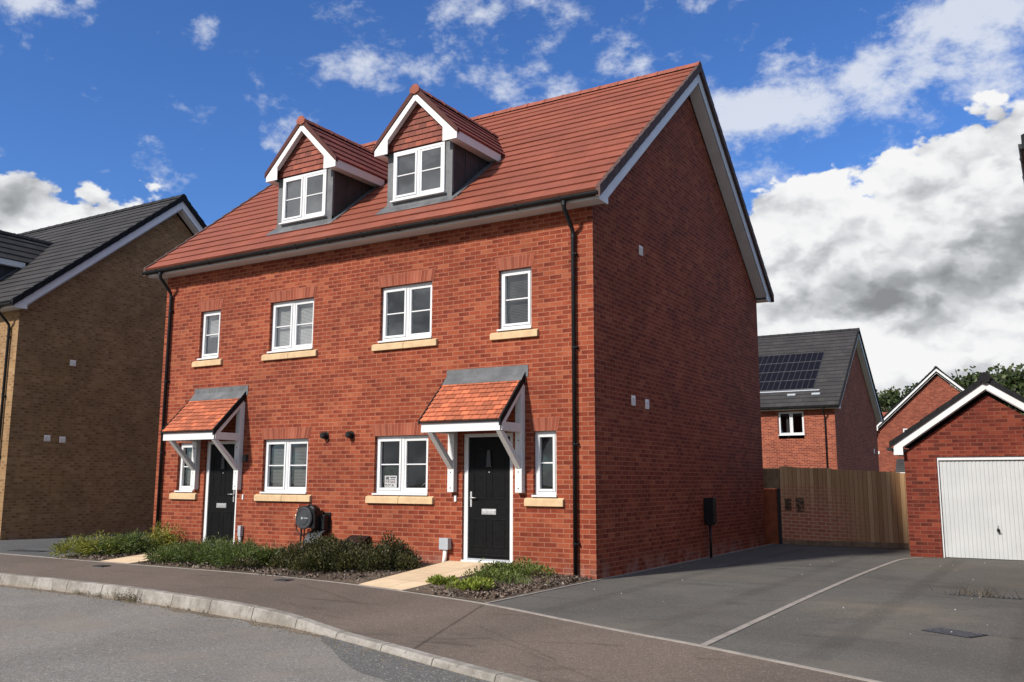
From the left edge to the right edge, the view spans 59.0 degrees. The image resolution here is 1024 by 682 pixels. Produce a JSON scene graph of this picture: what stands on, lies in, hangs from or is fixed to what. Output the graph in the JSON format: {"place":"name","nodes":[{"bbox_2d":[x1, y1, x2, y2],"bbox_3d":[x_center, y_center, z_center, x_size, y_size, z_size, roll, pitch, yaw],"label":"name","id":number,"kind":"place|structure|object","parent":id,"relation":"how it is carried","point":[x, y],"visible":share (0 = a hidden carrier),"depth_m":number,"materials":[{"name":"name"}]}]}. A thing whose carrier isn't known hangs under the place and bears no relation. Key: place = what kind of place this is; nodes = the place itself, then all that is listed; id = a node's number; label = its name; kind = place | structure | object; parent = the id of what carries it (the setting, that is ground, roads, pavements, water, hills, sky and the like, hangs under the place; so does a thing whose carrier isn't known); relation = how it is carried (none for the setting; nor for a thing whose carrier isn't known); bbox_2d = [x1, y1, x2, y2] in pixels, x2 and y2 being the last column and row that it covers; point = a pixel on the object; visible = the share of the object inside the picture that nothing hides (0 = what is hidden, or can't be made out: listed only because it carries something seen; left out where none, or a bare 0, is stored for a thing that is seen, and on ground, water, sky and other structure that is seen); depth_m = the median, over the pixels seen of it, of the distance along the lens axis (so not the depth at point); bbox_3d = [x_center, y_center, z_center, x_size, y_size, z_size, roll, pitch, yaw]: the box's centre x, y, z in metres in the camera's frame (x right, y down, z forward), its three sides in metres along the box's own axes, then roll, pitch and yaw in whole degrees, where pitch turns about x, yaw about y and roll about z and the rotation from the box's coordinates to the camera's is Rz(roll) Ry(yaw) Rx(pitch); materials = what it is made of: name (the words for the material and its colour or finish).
{"place":"outdoors","nodes":[
{"label":"outdoors","id":0,"kind":"place"},
{"bbox_2d":[0,532,150,557],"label":"neighbour driveway","id":1,"kind":"structure","parent":0,"point":[33,544],"depth_m":20.53,"materials":[{"name":"grey asphalt"}]},
{"bbox_2d":[7,549,45,551],"bbox_3d":[-10.108,4.388,18.937,0.900,0.006,0.300,-3,-9,21],"label":"gully grate","id":2,"kind":"object","parent":1,"relation":"on","point":[28,550],"visible":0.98,"depth_m":18.95,"materials":[{"name":"metal"}]},
{"bbox_2d":[57,550,144,560],"bbox_3d":[-7.581,4.169,17.802,1.520,0.085,2.150,-5,-10,31],"label":"planting bed","id":3,"kind":"object","parent":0,"point":[84,558],"visible":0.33,"depth_m":17.13,"materials":[{"name":"brown soil"}]},
{"bbox_2d":[48,530,140,556],"bbox_3d":[-8.094,3.937,17.597,1.637,0.562,1.299,1,-9,-3],"label":"juniper","id":4,"kind":"object","parent":3,"relation":"on","point":[84,546],"visible":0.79,"depth_m":17.44,"materials":[{"name":"green plant"}]},
{"bbox_2d":[92,528,160,554],"bbox_3d":[-7.628,3.949,17.809,1.286,0.558,1.356,-5,-10,31],"label":"juniper","id":5,"kind":"object","parent":3,"relation":"on","point":[131,539],"visible":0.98,"depth_m":17.59,"materials":[{"name":"green plant"}]},
{"bbox_2d":[141,520,185,549],"bbox_3d":[-7.119,3.958,18.443,1.078,0.705,1.048,-1,-9,10],"label":"juniper","id":6,"kind":"object","parent":3,"relation":"on","point":[167,537],"visible":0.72,"depth_m":18.34,"materials":[{"name":"green plant"}]},
{"bbox_2d":[0,194,206,539],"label":"brown brick house","id":7,"kind":"structure","parent":0,"point":[83,302],"depth_m":24.77,"materials":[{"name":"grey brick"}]},
{"bbox_2d":[103,554,171,566],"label":"path","id":8,"kind":"structure","parent":0,"point":[132,559],"depth_m":16.59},
{"bbox_2d":[0,586,387,681],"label":"road","id":9,"kind":"structure","parent":0,"point":[45,636],"depth_m":9.23,"materials":[{"name":"grey asphalt"}]},
{"bbox_2d":[1,585,320,636],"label":"channel dirt","id":10,"kind":"structure","parent":9,"relation":"on","point":[248,621],"depth_m":11.57,"materials":[{"name":"soil"}]},
{"bbox_2d":[72,590,90,595],"bbox_3d":[-6.321,3.726,13.426,0.630,0.098,0.228,-4,-10,24],"label":"weed","id":11,"kind":"object","parent":10,"relation":"on","point":[76,592],"visible":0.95,"depth_m":13.42,"materials":[{"name":"green plant"}]},
{"bbox_2d":[107,590,141,602],"bbox_3d":[-5.506,3.606,12.850,0.827,0.185,0.385,-5,-10,31],"label":"weed","id":12,"kind":"object","parent":10,"relation":"on","point":[129,600],"visible":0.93,"depth_m":12.70,"materials":[{"name":"plant"}]},
{"bbox_2d":[0,585,480,681],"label":"channel grit","id":13,"kind":"object","parent":9,"relation":"on","point":[256,625],"visible":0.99,"depth_m":10.47,"materials":[{"name":"grey gravel"}]},
{"bbox_2d":[0,573,538,681],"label":"kerb","id":14,"kind":"structure","parent":9,"relation":"on","point":[237,610],"depth_m":11.08,"materials":[{"name":"concrete"}]},
{"bbox_2d":[320,635,489,681],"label":"road patch","id":15,"kind":"object","parent":9,"relation":"on","point":[378,667],"visible":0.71,"depth_m":8.28,"materials":[{"name":"grey asphalt"}]},
{"bbox_2d":[359,561,494,595],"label":"path","id":16,"kind":"structure","parent":0,"point":[412,578],"depth_m":13.58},
{"bbox_2d":[0,554,867,681],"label":"pavement","id":17,"kind":"structure","parent":0,"point":[539,648],"depth_m":9.54,"materials":[{"name":"grey asphalt"}]},
{"bbox_2d":[93,565,110,566],"bbox_3d":[-7.142,3.925,15.764,0.240,0.036,0.180,-5,-10,31],"label":"stopcock cover","id":18,"kind":"object","parent":17,"relation":"on","point":[101,565],"visible":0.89,"depth_m":15.73,"materials":[{"name":"metal"}]},
{"bbox_2d":[274,579,293,580],"bbox_3d":[-3.425,3.598,13.588,0.240,0.036,0.180,-5,-10,31],"label":"stopcock cover","id":19,"kind":"object","parent":17,"relation":"on","point":[283,579],"visible":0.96,"depth_m":13.58,"materials":[{"name":"metal"}]},
{"bbox_2d":[0,553,881,681],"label":"edging kerb","id":20,"kind":"structure","parent":17,"relation":"on","point":[769,659],"depth_m":9.41,"materials":[{"name":"concrete"}]},
{"bbox_2d":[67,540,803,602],"bbox_3d":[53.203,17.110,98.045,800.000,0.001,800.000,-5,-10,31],"label":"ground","id":21,"kind":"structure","parent":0,"point":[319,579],"depth_m":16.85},
{"bbox_2d":[142,61,773,591],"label":"semi detached house","id":22,"kind":"structure","parent":21,"relation":"on","point":[518,333],"depth_m":16.83,"materials":[{"name":"red brick"}]},
{"bbox_2d":[169,432,196,498],"bbox_3d":[-6.728,2.590,18.815,0.800,1.375,0.240,-5,-10,31],"label":"window","id":23,"kind":"structure","parent":22,"relation":"in","point":[180,494],"depth_m":18.87,"materials":[{"name":"white plastic"}]},
{"bbox_2d":[192,298,223,366],"bbox_3d":[-6.285,-0.157,18.972,0.880,1.395,0.240,-5,-10,31],"label":"window","id":24,"kind":"structure","parent":22,"relation":"in","point":[212,359],"depth_m":19.03,"materials":[{"name":"white plastic"}]},
{"bbox_2d":[203,441,236,544],"bbox_3d":[-5.826,3.067,18.171,0.990,2.105,0.125,-5,-10,31],"label":"door","id":25,"kind":"structure","parent":22,"relation":"in","point":[220,496],"depth_m":18.22,"materials":[{"name":"black plastic"}]},
{"bbox_2d":[237,526,242,541],"bbox_3d":[-5.302,3.863,17.608,0.099,0.528,0.086,-5,-10,31],"label":"meter post","id":26,"kind":"object","parent":22,"relation":"attached to","point":[240,532],"visible":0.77,"depth_m":17.60,"materials":[{"name":"grey plastic"}]},
{"bbox_2d":[254,427,311,501],"bbox_3d":[-4.318,2.365,17.368,1.460,1.400,0.240,-5,-10,31],"label":"window","id":27,"kind":"structure","parent":22,"relation":"in","point":[287,436],"depth_m":17.38,"materials":[{"name":"white plastic"}]},
{"bbox_2d":[261,285,317,360],"bbox_3d":[-4.290,-0.332,17.773,1.450,1.385,0.240,-5,-10,31],"label":"window","id":28,"kind":"structure","parent":22,"relation":"in","point":[294,350],"depth_m":17.79,"materials":[{"name":"white plastic"}]},
{"bbox_2d":[295,504,330,543],"bbox_3d":[-3.738,3.419,16.555,0.796,0.889,0.356,-5,-10,31],"label":"hose reel","id":29,"kind":"object","parent":22,"relation":"attached to","point":[310,516],"visible":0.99,"depth_m":16.43,"materials":[{"name":"grey plastic"}]},
{"bbox_2d":[304,529,328,543],"bbox_3d":[-3.552,3.682,16.392,0.330,0.532,0.345,-5,-10,31],"label":"curved cover","id":30,"kind":"object","parent":22,"relation":"attached to","point":[321,531],"visible":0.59,"depth_m":16.38,"materials":[{"name":"grey plastic"}]},
{"bbox_2d":[385,476,396,487],"bbox_3d":[-2.156,2.500,16.094,0.275,0.210,0.009,-5,-10,31],"label":"sale notice","id":31,"kind":"object","parent":22,"relation":"attached to","point":[390,481],"visible":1,"depth_m":16.09,"materials":[{"name":"white paper"}]},
{"bbox_2d":[365,422,433,503],"bbox_3d":[-1.937,2.145,15.903,1.470,1.400,0.180,-5,-10,31],"label":"window","id":32,"kind":"structure","parent":22,"relation":"in","point":[390,432],"depth_m":15.92,"materials":[{"name":"white plastic"}]},
{"bbox_2d":[371,268,437,350],"bbox_3d":[-1.895,-0.549,16.298,1.450,1.395,0.180,-5,-10,31],"label":"window","id":33,"kind":"structure","parent":22,"relation":"in","point":[407,340],"depth_m":16.31,"materials":[{"name":"white plastic"}]},
{"bbox_2d":[439,538,450,561],"bbox_3d":[-1.113,3.513,15.071,0.180,0.460,0.112,-5,-10,31],"label":"meter box","id":34,"kind":"object","parent":22,"relation":"attached to","point":[444,544],"visible":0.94,"depth_m":15.04,"materials":[{"name":"grey plastic"}]},
{"bbox_2d":[461,433,512,563],"bbox_3d":[-0.382,2.575,14.900,1.010,2.105,0.125,-5,-10,31],"label":"door","id":35,"kind":"structure","parent":22,"relation":"in","point":[488,467],"depth_m":14.92,"materials":[{"name":"black plastic"}]},
{"bbox_2d":[490,253,538,340],"bbox_3d":[0.079,-0.727,15.147,0.915,1.405,0.240,-5,-10,31],"label":"window","id":36,"kind":"structure","parent":22,"relation":"in","point":[517,329],"depth_m":15.19,"materials":[{"name":"white plastic"}]},
{"bbox_2d":[524,417,563,506],"bbox_3d":[0.537,1.919,14.416,0.700,1.405,0.180,-5,-10,31],"label":"window","id":37,"kind":"structure","parent":22,"relation":"in","point":[547,426],"depth_m":14.42,"materials":[{"name":"white plastic"}]},
{"bbox_2d":[758,328,883,471],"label":"solar roofed house","id":38,"kind":"structure","parent":21,"relation":"on","point":[820,406],"depth_m":42.96,"materials":[{"name":"red brick"}]},
{"bbox_2d":[778,411,804,435],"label":"window","id":39,"kind":"structure","parent":38,"relation":"in","point":[791,433],"depth_m":41.44,"materials":[{"name":"white plastic"}]},
{"bbox_2d":[876,382,917,411],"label":"broadleaf tree","id":40,"kind":"object","parent":21,"relation":"on","point":[889,399],"visible":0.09,"depth_m":81.11,"materials":[{"name":"green plant"}]},
{"bbox_2d":[877,366,964,472],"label":"gable fronted house","id":41,"kind":"structure","parent":21,"relation":"on","point":[932,390],"depth_m":62.46,"materials":[{"name":"red brick"}]},
{"bbox_2d":[951,362,1023,415],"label":"broadleaf tree","id":42,"kind":"object","parent":21,"relation":"on","point":[1012,380],"visible":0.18,"depth_m":81.20,"materials":[{"name":"green plant"}]},
{"bbox_2d":[1018,134,1023,181],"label":"dark roofed house","id":43,"kind":"structure","parent":21,"relation":"on","point":[1021,150],"depth_m":11.35,"materials":[{"name":"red brick"}]},
{"bbox_2d":[404,570,594,601],"bbox_3d":[-0.209,3.408,12.795,1.620,0.103,3.150,-5,-10,31],"label":"planting bed","id":44,"kind":"object","parent":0,"point":[426,590],"visible":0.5,"depth_m":12.36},
{"bbox_2d":[62,548,591,598],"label":"bark mulch","id":45,"kind":"object","parent":44,"relation":"on","point":[495,593],"visible":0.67,"depth_m":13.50,"materials":[{"name":"brown wood"}]},
{"bbox_2d":[142,539,211,563],"bbox_3d":[-5.938,3.804,16.448,1.479,0.431,1.472,4,-10,-26],"label":"juniper","id":46,"kind":"object","parent":45,"relation":"on","point":[164,552],"visible":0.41,"depth_m":15.95,"materials":[{"name":"green plant"}]},
{"bbox_2d":[169,532,261,566],"bbox_3d":[-5.282,3.651,15.911,1.817,0.580,1.629,-5,-10,31],"label":"juniper","id":47,"kind":"object","parent":45,"relation":"on","point":[198,551],"visible":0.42,"depth_m":15.65,"materials":[{"name":"green plant"}]},
{"bbox_2d":[199,536,286,567],"bbox_3d":[-4.498,3.598,15.457,1.444,0.539,1.552,-5,-10,31],"label":"juniper","id":48,"kind":"object","parent":45,"relation":"on","point":[228,557],"visible":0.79,"depth_m":15.21,"materials":[{"name":"green plant"}]},
{"bbox_2d":[234,546,291,568],"bbox_3d":[-3.979,3.627,15.156,1.240,0.377,1.047,2,-9,-11],"label":"hebe","id":49,"kind":"object","parent":45,"relation":"on","point":[273,560],"visible":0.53,"depth_m":14.89,"materials":[{"name":"green plant"}]},
{"bbox_2d":[278,531,338,571],"bbox_3d":[-3.246,3.421,14.755,1.044,0.664,1.579,1,-9,-4],"label":"hebe","id":50,"kind":"object","parent":45,"relation":"on","point":[307,555],"visible":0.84,"depth_m":14.37,"materials":[{"name":"green plant"}]},
{"bbox_2d":[341,535,369,551],"bbox_3d":[-2.765,3.659,15.923,0.440,0.453,0.305,-5,-10,31],"label":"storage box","id":51,"kind":"object","parent":45,"relation":"on","point":[365,538],"visible":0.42,"depth_m":15.93,"materials":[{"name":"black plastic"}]},
{"bbox_2d":[322,530,407,572],"bbox_3d":[-2.305,3.397,14.657,1.560,0.685,1.253,5,-10,-26],"label":"hebe","id":52,"kind":"object","parent":45,"relation":"on","point":[349,554],"visible":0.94,"depth_m":14.34,"materials":[{"name":"green plant"}]},
{"bbox_2d":[373,533,421,570],"bbox_3d":[-1.859,3.442,14.715,0.793,0.614,1.105,1,-9,-6],"label":"hebe","id":53,"kind":"object","parent":45,"relation":"on","point":[408,558],"visible":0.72,"depth_m":14.47,"materials":[{"name":"green plant"}]},
{"bbox_2d":[426,574,457,584],"bbox_3d":[-0.991,3.361,12.719,0.537,0.211,0.447,-5,-10,31],"label":"lime plant","id":54,"kind":"object","parent":44,"relation":"on","point":[436,579],"visible":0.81,"depth_m":12.64,"materials":[{"name":"green plant"}]},
{"bbox_2d":[446,575,496,589],"bbox_3d":[-0.536,3.297,12.287,0.763,0.210,0.704,-5,-10,31],"label":"lime plant","id":55,"kind":"object","parent":44,"relation":"on","point":[476,583],"visible":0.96,"depth_m":12.15,"materials":[{"name":"green plant"}]},
{"bbox_2d":[460,556,557,581],"bbox_3d":[-0.122,3.376,13.381,1.158,0.332,1.747,-5,-10,31],"label":"groundcover plant","id":56,"kind":"object","parent":44,"relation":"on","point":[495,569],"visible":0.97,"depth_m":13.46,"materials":[{"name":"green plant"}]},
{"bbox_2d":[485,573,547,583],"bbox_3d":[-0.055,3.363,12.916,1.205,0.173,0.494,-5,-10,31],"label":"weed","id":57,"kind":"object","parent":44,"relation":"on","point":[514,581],"visible":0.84,"depth_m":12.85,"materials":[{"name":"green plant"}]},
{"bbox_2d":[0,0,1023,409],"label":"sky","id":58,"kind":"structure","parent":0,"point":[872,145],"materials":[{"name":"blue"}]},
{"bbox_2d":[489,544,1023,681],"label":"driveway","id":59,"kind":"structure","parent":0,"point":[877,624],"depth_m":10.69,"materials":[{"name":"grey asphalt"}]},
{"bbox_2d":[485,579,598,602],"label":"edging kerb","id":60,"kind":"structure","parent":59,"relation":"on","point":[541,591],"depth_m":12.16,"materials":[{"name":"concrete"}]},
{"bbox_2d":[597,543,774,579],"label":"edging kerb","id":61,"kind":"structure","parent":59,"relation":"on","point":[679,563],"depth_m":16.36,"materials":[{"name":"concrete"}]},
{"bbox_2d":[704,497,716,557],"bbox_3d":[3.915,3.670,17.827,0.200,1.169,0.180,-5,-10,31],"label":"wall charger","id":62,"kind":"object","parent":59,"relation":"on","point":[710,515],"depth_m":17.80,"materials":[{"name":"black plastic"}]},
{"bbox_2d":[701,557,923,645],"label":"edging kerb","id":63,"kind":"structure","parent":59,"relation":"on","point":[732,631],"depth_m":10.69,"materials":[{"name":"concrete"}]},
{"bbox_2d":[763,466,909,548],"bbox_3d":[7.571,3.910,21.202,3.845,1.947,0.120,-5,-10,31],"label":"timber fence","id":64,"kind":"object","parent":59,"relation":"on","point":[832,507],"visible":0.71,"depth_m":21.18,"materials":[{"name":"wood"}]},
{"bbox_2d":[922,627,987,637],"bbox_3d":[4.373,2.883,8.952,0.300,0.006,0.520,5,-10,-30],"label":"drain grate","id":65,"kind":"object","parent":59,"relation":"on","point":[966,634],"visible":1,"depth_m":8.93,"materials":[{"name":"metal"}]},
{"bbox_2d":[887,372,1023,559],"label":"garage","id":66,"kind":"structure","parent":59,"relation":"on","point":[963,454],"depth_m":17.86,"materials":[{"name":"red brick"}]},
{"bbox_2d":[936,456,1023,559],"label":"garage door","id":67,"kind":"structure","parent":66,"relation":"in","point":[981,498],"depth_m":17.69,"materials":[{"name":"white metal"}]},
{"bbox_2d":[949,593,1022,599],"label":"channel drain","id":68,"kind":"object","parent":59,"relation":"on","point":[984,596],"visible":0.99,"depth_m":11.77,"materials":[{"name":"metal"}]},
{"bbox_2d":[930,583,1019,598],"bbox_3d":[6.007,3.256,11.924,1.192,0.185,0.452,-7,-11,38],"label":"weed","id":69,"kind":"object","parent":68,"relation":"in","point":[983,590],"visible":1,"depth_m":11.85,"materials":[{"name":"plant"}]}
]}

